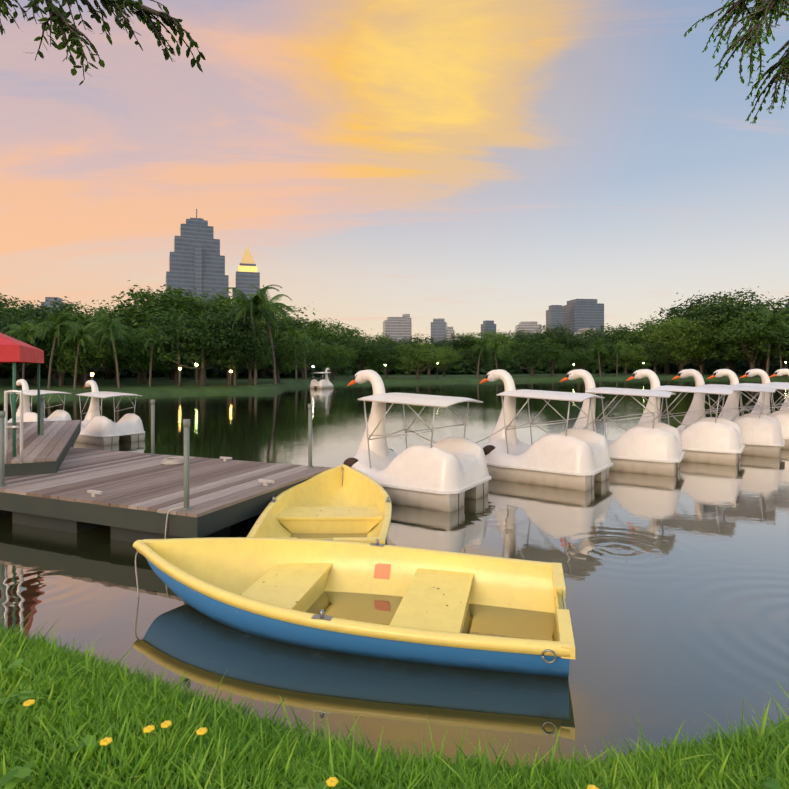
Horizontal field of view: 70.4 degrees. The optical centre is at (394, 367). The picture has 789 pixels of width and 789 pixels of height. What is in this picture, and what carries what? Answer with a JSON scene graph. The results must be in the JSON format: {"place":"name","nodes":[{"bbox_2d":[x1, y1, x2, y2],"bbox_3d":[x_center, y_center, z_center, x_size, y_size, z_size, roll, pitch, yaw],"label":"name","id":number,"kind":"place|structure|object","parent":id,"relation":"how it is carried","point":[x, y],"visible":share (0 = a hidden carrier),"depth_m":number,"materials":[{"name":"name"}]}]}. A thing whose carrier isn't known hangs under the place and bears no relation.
{"place":"outdoors","nodes":[
{"label":"outdoors","id":0,"kind":"place"},
{"bbox_2d":[0,0,205,72],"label":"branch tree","id":1,"kind":"object","parent":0,"point":[143,13],"visible":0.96,"depth_m":5.09,"materials":[{"name":"green plant"}]},
{"bbox_2d":[0,0,104,84],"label":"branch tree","id":2,"kind":"object","parent":1,"relation":"attached to","point":[57,15],"visible":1,"depth_m":4.63,"materials":[{"name":"green plant"}]},
{"bbox_2d":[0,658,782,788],"bbox_3d":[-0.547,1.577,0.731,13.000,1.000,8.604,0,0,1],"label":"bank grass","id":3,"kind":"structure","parent":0,"point":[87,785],"depth_m":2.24,"materials":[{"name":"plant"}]},
{"bbox_2d":[0,611,788,788],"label":"grass","id":4,"kind":"structure","parent":3,"relation":"on","point":[82,685],"depth_m":2.37,"materials":[{"name":"green plant"}]},
{"bbox_2d":[0,658,780,788],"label":"flowers","id":5,"kind":"object","parent":4,"relation":"on","point":[13,777],"visible":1,"depth_m":2.12,"materials":[{"name":"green plant"}]},
{"bbox_2d":[0,379,788,770],"bbox_3d":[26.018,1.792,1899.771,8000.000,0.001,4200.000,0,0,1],"label":"lake water","id":6,"kind":"structure","parent":0,"point":[678,595],"depth_m":4.41,"materials":[{"name":"grey liquid"}]},
{"bbox_2d":[8,379,71,422],"bbox_3d":[-9.531,1.120,14.812,1.787,1.613,1.166,0,0,26],"label":"swan boat","id":7,"kind":"object","parent":6,"relation":"on","point":[56,415],"visible":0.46,"depth_m":14.75,"materials":[{"name":"grey plastic"}]},
{"bbox_2d":[0,333,80,476],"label":"booth","id":8,"kind":"object","parent":6,"relation":"in","point":[30,449],"visible":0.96,"depth_m":7.78,"materials":[{"name":"brown wood"}]},
{"bbox_2d":[75,380,144,445],"bbox_3d":[-7.102,1.120,13.699,1.787,1.613,1.166,0,0,31],"label":"swan boat","id":9,"kind":"object","parent":6,"relation":"on","point":[97,428],"visible":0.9,"depth_m":13.32,"materials":[{"name":"grey plastic"}]},
{"bbox_2d":[0,396,331,541],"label":"floating dock","id":10,"kind":"object","parent":6,"relation":"on","point":[130,496],"visible":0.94,"depth_m":6.26,"materials":[{"name":"brown wood"}]},
{"bbox_2d":[247,464,391,544],"bbox_3d":[-0.702,1.658,6.321,1.344,0.631,2.936,0,0,0],"label":"rowboat","id":11,"kind":"object","parent":6,"relation":"in","point":[326,501],"visible":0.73,"depth_m":6.24,"materials":[{"name":"yellow"}]},
{"bbox_2d":[310,368,333,388],"bbox_3d":[-6.168,0.992,48.030,1.388,1.921,2.128,0,0,31],"label":"swan boat","id":12,"kind":"object","parent":6,"relation":"on","point":[326,383],"visible":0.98,"depth_m":47.42,"materials":[{"name":"grey plastic"}]},
{"bbox_2d":[133,537,574,677],"bbox_3d":[-0.462,1.678,4.056,3.286,0.631,1.364,0,2,13],"label":"rowboat","id":13,"kind":"object","parent":6,"relation":"in","point":[280,585],"visible":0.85,"depth_m":4.13,"materials":[{"name":"yellow"}]},
{"bbox_2d":[342,370,491,511],"bbox_3d":[0.185,0.992,7.949,2.127,1.921,1.388,0,0,32],"label":"swan boat","id":14,"kind":"object","parent":6,"relation":"on","point":[448,474],"visible":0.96,"depth_m":7.38,"materials":[{"name":"grey plastic"}]},
{"bbox_2d":[479,369,612,490],"bbox_3d":[2.343,0.992,9.162,2.128,1.921,1.388,0,0,36],"label":"swan boat","id":15,"kind":"object","parent":6,"relation":"on","point":[574,459],"visible":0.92,"depth_m":8.65,"materials":[{"name":"grey plastic"}]},
{"bbox_2d":[369,405,778,442],"bbox_3d":[5.888,1.083,11.777,14.909,0.320,0.623,0,0,-32],"label":"mooring rope","id":16,"kind":"object","parent":15,"relation":"attached to","point":[583,428],"visible":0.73,"depth_m":9.86,"materials":[{"name":"fabric"}]},
{"bbox_2d":[560,369,684,475],"bbox_3d":[4.086,0.992,10.229,2.127,1.921,1.388,0,0,31],"label":"swan boat","id":17,"kind":"object","parent":6,"relation":"on","point":[654,448],"visible":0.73,"depth_m":9.57,"materials":[{"name":"grey plastic"}]},
{"bbox_2d":[626,369,745,465],"bbox_3d":[5.767,0.992,11.231,2.127,1.921,1.388,0,0,35],"label":"swan boat","id":18,"kind":"object","parent":6,"relation":"on","point":[712,440],"visible":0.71,"depth_m":10.54,"materials":[{"name":"grey plastic"}]},
{"bbox_2d":[672,369,784,457],"bbox_3d":[7.189,0.992,12.150,2.128,1.921,1.388,0,0,35],"label":"swan boat","id":19,"kind":"object","parent":6,"relation":"on","point":[761,433],"visible":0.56,"depth_m":11.42,"materials":[{"name":"grey plastic"}]},
{"bbox_2d":[707,369,788,449],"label":"swan boat","id":20,"kind":"object","parent":6,"relation":"on","point":[781,416],"visible":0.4,"depth_m":13.14,"materials":[{"name":"grey plastic"}]},
{"bbox_2d":[739,369,788,414],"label":"swan boat","id":21,"kind":"object","parent":6,"relation":"on","point":[764,376],"visible":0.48,"depth_m":14.19,"materials":[{"name":"grey plastic"}]},
{"bbox_2d":[0,372,788,398],"bbox_3d":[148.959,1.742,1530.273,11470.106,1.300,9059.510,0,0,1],"label":"ground","id":22,"kind":"structure","parent":0,"point":[162,386],"depth_m":49.20,"materials":[{"name":"green plant"}]},
{"bbox_2d":[0,293,50,325],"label":"tree","id":23,"kind":"object","parent":22,"relation":"on","point":[14,311],"visible":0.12,"depth_m":43.13,"materials":[{"name":"green plant"}]},
{"bbox_2d":[1,319,51,386],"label":"palm","id":24,"kind":"object","parent":22,"relation":"on","point":[22,332],"visible":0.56,"depth_m":35.99,"materials":[{"name":"green plant"}]},
{"bbox_2d":[0,316,52,385],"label":"tree","id":25,"kind":"object","parent":22,"relation":"on","point":[7,329],"visible":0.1,"depth_m":37.51,"materials":[{"name":"green plant"}]},
{"bbox_2d":[10,296,92,379],"bbox_3d":[-32.104,-2.625,53.430,9.142,8.309,10.441,0,0,9],"label":"tree","id":26,"kind":"object","parent":22,"relation":"on","point":[55,375],"visible":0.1,"depth_m":52.05,"materials":[{"name":"green plant"}]},
{"bbox_2d":[28,306,81,388],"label":"palm","id":27,"kind":"object","parent":22,"relation":"on","point":[51,325],"visible":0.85,"depth_m":35.92,"materials":[{"name":"green plant"}]},
{"bbox_2d":[15,322,100,385],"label":"tree","id":28,"kind":"object","parent":22,"relation":"on","point":[62,374],"visible":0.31,"depth_m":37.59,"materials":[{"name":"green plant"}]},
{"bbox_2d":[55,319,102,387],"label":"palm","id":29,"kind":"object","parent":22,"relation":"on","point":[82,331],"visible":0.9,"depth_m":36.40,"materials":[{"name":"green plant"}]},
{"bbox_2d":[32,310,135,382],"bbox_3d":[-24.305,-1.581,43.687,9.724,6.068,8.814,0,0,-32],"label":"tree","id":30,"kind":"object","parent":22,"relation":"on","point":[80,379],"visible":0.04,"depth_m":43.80,"materials":[{"name":"green plant"}]},
{"bbox_2d":[0,361,169,378],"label":"shrub","id":31,"kind":"object","parent":22,"relation":"on","point":[95,375],"visible":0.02,"depth_m":60.64,"materials":[{"name":"green plant"}]},
{"bbox_2d":[49,326,127,385],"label":"tree","id":32,"kind":"object","parent":22,"relation":"on","point":[86,374],"visible":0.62,"depth_m":37.33,"materials":[{"name":"green plant"}]},
{"bbox_2d":[63,301,147,378],"bbox_3d":[-29.544,-2.710,56.899,15.906,8.512,16.212,0,0,-11],"label":"tree","id":33,"kind":"object","parent":22,"relation":"on","point":[108,375],"visible":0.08,"depth_m":55.71,"materials":[{"name":"green plant"}]},
{"bbox_2d":[87,308,137,387],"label":"palm","id":34,"kind":"object","parent":22,"relation":"on","point":[108,326],"visible":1,"depth_m":37.20,"materials":[{"name":"green plant"}]},
{"bbox_2d":[72,327,153,384],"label":"tree","id":35,"kind":"object","parent":22,"relation":"on","point":[120,351],"visible":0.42,"depth_m":39.47,"materials":[{"name":"green plant"}]},
{"bbox_2d":[108,328,175,383],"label":"tree","id":36,"kind":"object","parent":22,"relation":"on","point":[147,365],"visible":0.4,"depth_m":41.54,"materials":[{"name":"green plant"}]},
{"bbox_2d":[92,312,200,380],"bbox_3d":[-23.500,-1.840,52.466,13.827,6.661,10.627,0,0,-33],"label":"tree","id":37,"kind":"object","parent":22,"relation":"on","point":[139,377],"visible":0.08,"depth_m":51.06,"materials":[{"name":"green plant"}]},
{"bbox_2d":[80,288,226,379],"bbox_3d":[-22.139,-3.175,56.143,15.934,9.458,17.705,0,0,-8],"label":"tree","id":38,"kind":"object","parent":22,"relation":"on","point":[192,303],"visible":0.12,"depth_m":51.27,"materials":[{"name":"green plant"}]},
{"bbox_2d":[131,323,176,386],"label":"palm","id":39,"kind":"object","parent":22,"relation":"on","point":[142,330],"visible":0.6,"depth_m":39.27,"materials":[{"name":"green plant"}]},
{"bbox_2d":[112,359,222,377],"bbox_3d":[-26.200,-1.177,69.295,22.775,5.331,22.155,0,0,-26],"label":"shrub","id":40,"kind":"object","parent":22,"relation":"on","point":[184,372],"visible":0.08,"depth_m":64.74,"materials":[{"name":"green plant"}]},
{"bbox_2d":[140,312,207,383],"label":"tree","id":41,"kind":"object","parent":22,"relation":"on","point":[175,368],"visible":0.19,"depth_m":42.42,"materials":[{"name":"green plant"}]},
{"bbox_2d":[158,313,198,376],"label":"palm","id":42,"kind":"object","parent":22,"relation":"on","point":[177,324],"visible":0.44,"depth_m":40.14,"materials":[{"name":"green plant"}]},
{"bbox_2d":[134,304,256,385],"bbox_3d":[-14.268,-1.575,41.177,7.209,6.205,10.502,0,0,24],"label":"tree","id":43,"kind":"object","parent":22,"relation":"on","point":[200,353],"visible":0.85,"depth_m":40.04,"materials":[{"name":"green plant"}]},
{"bbox_2d":[112,280,278,379],"bbox_3d":[-19.521,-3.245,55.302,15.983,9.650,19.864,0,0,-1],"label":"tree","id":44,"kind":"object","parent":22,"relation":"on","point":[132,295],"visible":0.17,"depth_m":51.68,"materials":[{"name":"green plant"}]},
{"bbox_2d":[164,217,228,303],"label":"stepped glass tower","id":45,"kind":"structure","parent":22,"relation":"on","point":[196,259],"depth_m":507.84,"materials":[{"name":"grey glass"}]},
{"bbox_2d":[197,306,272,384],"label":"tree","id":46,"kind":"object","parent":22,"relation":"on","point":[245,324],"visible":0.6,"depth_m":42.13,"materials":[{"name":"green plant"}]},
{"bbox_2d":[201,293,287,378],"bbox_3d":[-17.317,-3.364,60.903,10.960,9.875,10.621,0,0,-44],"label":"tree","id":47,"kind":"object","parent":22,"relation":"on","point":[232,368],"visible":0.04,"depth_m":60.59,"materials":[{"name":"green plant"}]},
{"bbox_2d":[232,245,261,299],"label":"skyscraper","id":48,"kind":"structure","parent":22,"relation":"on","point":[247,274],"depth_m":533.64,"materials":[{"name":"grey glass"}]},
{"bbox_2d":[221,285,282,384],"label":"palm","id":49,"kind":"object","parent":22,"relation":"on","point":[249,306],"visible":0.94,"depth_m":42.51,"materials":[{"name":"green plant"}]},
{"bbox_2d":[229,329,276,384],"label":"tree","id":50,"kind":"object","parent":22,"relation":"on","point":[259,344],"visible":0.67,"depth_m":42.86,"materials":[{"name":"green plant"}]},
{"bbox_2d":[243,285,298,383],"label":"palm","id":51,"kind":"object","parent":22,"relation":"on","point":[280,310],"visible":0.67,"depth_m":44.78,"materials":[{"name":"green plant"}]},
{"bbox_2d":[206,326,342,377],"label":"shrub","id":52,"kind":"object","parent":22,"relation":"on","point":[244,372],"visible":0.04,"depth_m":65.06,"materials":[{"name":"green plant"}]},
{"bbox_2d":[206,341,347,377],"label":"shrub","id":53,"kind":"object","parent":22,"relation":"on","point":[285,375],"visible":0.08,"depth_m":67.39,"materials":[{"name":"green plant"}]},
{"bbox_2d":[256,329,312,382],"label":"tree","id":54,"kind":"object","parent":22,"relation":"on","point":[291,342],"visible":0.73,"depth_m":47.10,"materials":[{"name":"green plant"}]},
{"bbox_2d":[257,315,325,376],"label":"tree","id":55,"kind":"object","parent":22,"relation":"on","point":[285,330],"visible":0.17,"depth_m":63.12,"materials":[{"name":"green plant"}]},
{"bbox_2d":[280,325,313,381],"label":"palm","id":56,"kind":"object","parent":22,"relation":"on","point":[292,330],"visible":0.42,"depth_m":53.37,"materials":[{"name":"green plant"}]},
{"bbox_2d":[264,302,339,376],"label":"tree","id":57,"kind":"object","parent":22,"relation":"on","point":[315,325],"visible":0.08,"depth_m":71.16,"materials":[{"name":"green plant"}]},
{"bbox_2d":[280,336,335,378],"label":"tree","id":58,"kind":"object","parent":22,"relation":"on","point":[313,349],"visible":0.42,"depth_m":60.45,"materials":[{"name":"green plant"}]},
{"bbox_2d":[311,342,357,379],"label":"tree","id":59,"kind":"object","parent":22,"relation":"on","point":[332,362],"visible":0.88,"depth_m":61.59,"materials":[{"name":"green plant"}]},
{"bbox_2d":[307,318,372,345],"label":"tree","id":60,"kind":"object","parent":22,"relation":"on","point":[347,330],"visible":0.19,"depth_m":93.14,"materials":[{"name":"green plant"}]},
{"bbox_2d":[322,328,376,372],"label":"tree","id":61,"kind":"object","parent":22,"relation":"on","point":[336,341],"visible":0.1,"depth_m":89.37,"materials":[{"name":"green plant"}]},
{"bbox_2d":[339,337,385,370],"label":"tree","id":62,"kind":"object","parent":22,"relation":"on","point":[363,351],"visible":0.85,"depth_m":65.88,"materials":[{"name":"green plant"}]},
{"bbox_2d":[352,332,403,369],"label":"tree","id":63,"kind":"object","parent":22,"relation":"on","point":[388,341],"visible":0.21,"depth_m":89.36,"materials":[{"name":"green plant"}]},
{"bbox_2d":[368,344,402,377],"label":"tree","id":64,"kind":"object","parent":22,"relation":"on","point":[389,356],"visible":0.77,"depth_m":66.20,"materials":[{"name":"green plant"}]},
{"bbox_2d":[383,317,409,343],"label":"building","id":65,"kind":"structure","parent":22,"relation":"on","point":[398,328],"depth_m":688.29,"materials":[{"name":"concrete"}]},
{"bbox_2d":[392,341,446,378],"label":"tree","id":66,"kind":"object","parent":22,"relation":"on","point":[418,359],"visible":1,"depth_m":65.81,"materials":[{"name":"green plant"}]},
{"bbox_2d":[399,333,461,374],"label":"tree","id":67,"kind":"object","parent":22,"relation":"on","point":[436,344],"visible":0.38,"depth_m":86.18,"materials":[{"name":"green plant"}]},
{"bbox_2d":[427,344,463,376],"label":"tree","id":68,"kind":"object","parent":22,"relation":"on","point":[444,364],"visible":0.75,"depth_m":72.26,"materials":[{"name":"green plant"}]},
{"bbox_2d":[436,333,477,373],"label":"tree","id":69,"kind":"object","parent":22,"relation":"on","point":[455,342],"visible":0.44,"depth_m":96.13,"materials":[{"name":"green plant"}]},
{"bbox_2d":[462,345,494,377],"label":"tree","id":70,"kind":"object","parent":22,"relation":"on","point":[473,362],"visible":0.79,"depth_m":72.54,"materials":[{"name":"green plant"}]},
{"bbox_2d":[469,336,490,377],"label":"palm","id":71,"kind":"object","parent":22,"relation":"on","point":[482,346],"visible":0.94,"depth_m":71.42,"materials":[{"name":"green plant"}]},
{"bbox_2d":[432,347,530,374],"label":"shrub","id":72,"kind":"object","parent":22,"relation":"on","point":[483,370],"visible":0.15,"depth_m":94.23,"materials":[{"name":"green plant"}]},
{"bbox_2d":[454,329,523,373],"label":"tree","id":73,"kind":"object","parent":22,"relation":"on","point":[472,338],"visible":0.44,"depth_m":96.20,"materials":[{"name":"green plant"}]},
{"bbox_2d":[489,347,515,369],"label":"tree","id":74,"kind":"object","parent":22,"relation":"on","point":[507,356],"visible":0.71,"depth_m":78.81,"materials":[{"name":"green plant"}]},
{"bbox_2d":[503,330,546,373],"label":"tree","id":75,"kind":"object","parent":22,"relation":"on","point":[520,337],"visible":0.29,"depth_m":104.03,"materials":[{"name":"green plant"}]},
{"bbox_2d":[481,348,569,373],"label":"shrub","id":76,"kind":"object","parent":22,"relation":"on","point":[545,369],"visible":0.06,"depth_m":102.98,"materials":[{"name":"green plant"}]},
{"bbox_2d":[515,321,541,338],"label":"building","id":77,"kind":"structure","parent":22,"relation":"on","point":[533,326],"depth_m":684.59,"materials":[{"name":"grey concrete"}]},
{"bbox_2d":[508,338,555,375],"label":"tree","id":78,"kind":"object","parent":22,"relation":"on","point":[530,355],"visible":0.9,"depth_m":78.99,"materials":[{"name":"green plant"}]},
{"bbox_2d":[535,335,570,375],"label":"tree","id":79,"kind":"object","parent":22,"relation":"on","point":[556,350],"visible":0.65,"depth_m":81.31,"materials":[{"name":"green plant"}]},
{"bbox_2d":[546,305,564,331],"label":"building","id":80,"kind":"structure","parent":22,"relation":"on","point":[555,314],"depth_m":789.38,"materials":[{"name":"grey glass"}]},
{"bbox_2d":[527,322,588,359],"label":"tree","id":81,"kind":"object","parent":22,"relation":"on","point":[562,335],"visible":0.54,"depth_m":108.58,"materials":[{"name":"green plant"}]},
{"bbox_2d":[561,346,600,370],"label":"tree","id":82,"kind":"object","parent":22,"relation":"on","point":[578,357],"visible":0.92,"depth_m":84.69,"materials":[{"name":"green plant"}]},
{"bbox_2d":[562,299,603,337],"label":"building","id":83,"kind":"structure","parent":22,"relation":"on","point":[583,313],"depth_m":780.64,"materials":[{"name":"grey glass"}]},
{"bbox_2d":[559,335,606,369],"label":"tree","id":84,"kind":"object","parent":22,"relation":"on","point":[572,345],"visible":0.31,"depth_m":105.39,"materials":[{"name":"green plant"}]},
{"bbox_2d":[588,341,609,376],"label":"palm","id":85,"kind":"object","parent":22,"relation":"on","point":[600,348],"visible":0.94,"depth_m":85.27,"materials":[{"name":"green plant"}]},
{"bbox_2d":[579,337,621,374],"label":"tree","id":86,"kind":"object","parent":22,"relation":"on","point":[606,355],"visible":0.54,"depth_m":88.00,"materials":[{"name":"green plant"}]},
{"bbox_2d":[577,323,647,372],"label":"tree","id":87,"kind":"object","parent":22,"relation":"on","point":[597,334],"visible":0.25,"depth_m":113.63,"materials":[{"name":"green plant"}]},
{"bbox_2d":[607,341,652,374],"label":"tree","id":88,"kind":"object","parent":22,"relation":"on","point":[629,359],"visible":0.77,"depth_m":90.70,"materials":[{"name":"green plant"}]},
{"bbox_2d":[603,322,673,370],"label":"tree","id":89,"kind":"object","parent":22,"relation":"on","point":[626,337],"visible":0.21,"depth_m":112.28,"materials":[{"name":"green plant"}]},
{"bbox_2d":[614,313,699,373],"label":"tree","id":90,"kind":"object","parent":22,"relation":"on","point":[666,366],"visible":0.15,"depth_m":105.12,"materials":[{"name":"green plant"}]},
{"bbox_2d":[638,337,675,374],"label":"tree","id":91,"kind":"object","parent":22,"relation":"on","point":[658,356],"visible":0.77,"depth_m":92.89,"materials":[{"name":"green plant"}]},
{"bbox_2d":[612,353,720,373],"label":"shrub","id":92,"kind":"object","parent":22,"relation":"on","point":[661,367],"visible":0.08,"depth_m":112.41,"materials":[{"name":"green plant"}]},
{"bbox_2d":[637,315,718,372],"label":"tree","id":93,"kind":"object","parent":22,"relation":"on","point":[677,330],"visible":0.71,"depth_m":91.67,"materials":[{"name":"green plant"}]},
{"bbox_2d":[668,320,724,374],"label":"tree","id":94,"kind":"object","parent":22,"relation":"on","point":[693,349],"visible":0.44,"depth_m":90.73,"materials":[{"name":"green plant"}]},
{"bbox_2d":[653,291,740,373],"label":"tree","id":95,"kind":"object","parent":22,"relation":"on","point":[673,311],"visible":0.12,"depth_m":104.95,"materials":[{"name":"green plant"}]},
{"bbox_2d":[663,354,779,373],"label":"shrub","id":96,"kind":"object","parent":22,"relation":"on","point":[691,366],"visible":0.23,"depth_m":110.06,"materials":[{"name":"green plant"}]},
{"bbox_2d":[689,315,768,369],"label":"tree","id":97,"kind":"object","parent":22,"relation":"on","point":[729,363],"visible":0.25,"depth_m":88.77,"materials":[{"name":"green plant"}]},
{"bbox_2d":[680,286,786,373],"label":"tree","id":98,"kind":"object","parent":22,"relation":"on","point":[724,307],"visible":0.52,"depth_m":90.18,"materials":[{"name":"green plant"}]},
{"bbox_2d":[684,354,788,372],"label":"shrub","id":99,"kind":"object","parent":22,"relation":"on","point":[744,369],"visible":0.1,"depth_m":107.10,"materials":[{"name":"green plant"}]},
{"bbox_2d":[698,296,788,371],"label":"tree","id":100,"kind":"object","parent":22,"relation":"on","point":[763,366],"visible":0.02,"depth_m":90.92,"materials":[{"name":"green plant"}]},
{"bbox_2d":[706,309,788,376],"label":"tree","id":101,"kind":"object","parent":22,"relation":"on","point":[745,337],"visible":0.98,"depth_m":82.79,"materials":[{"name":"green plant"}]},
{"bbox_2d":[729,315,788,375],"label":"tree","id":102,"kind":"object","parent":22,"relation":"on","point":[785,351],"visible":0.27,"depth_m":82.28,"materials":[{"name":"green plant"}]},
{"bbox_2d":[746,306,788,374],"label":"palm","id":103,"kind":"object","parent":22,"relation":"on","point":[779,316],"visible":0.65,"depth_m":82.68,"materials":[{"name":"green plant"}]},
{"bbox_2d":[0,0,788,343],"label":"sky","id":104,"kind":"structure","parent":0,"point":[464,163],"materials":[{"name":"blue"}]},
{"bbox_2d":[431,318,446,345],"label":"building","id":105,"kind":"structure","parent":0,"point":[439,327],"depth_m":692.11,"materials":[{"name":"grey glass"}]},
{"bbox_2d":[683,0,788,58],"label":"tree branch","id":106,"kind":"object","parent":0,"point":[738,7],"visible":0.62,"depth_m":5.16,"materials":[{"name":"green plant"}]},
{"bbox_2d":[714,0,788,86],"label":"tree branch","id":107,"kind":"object","parent":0,"point":[763,10],"visible":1,"depth_m":4.33,"materials":[{"name":"green plant"}]},
{"bbox_2d":[745,40,788,123],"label":"tree branch","id":108,"kind":"object","parent":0,"point":[783,69],"visible":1,"depth_m":4.97,"materials":[{"name":"green plant"}]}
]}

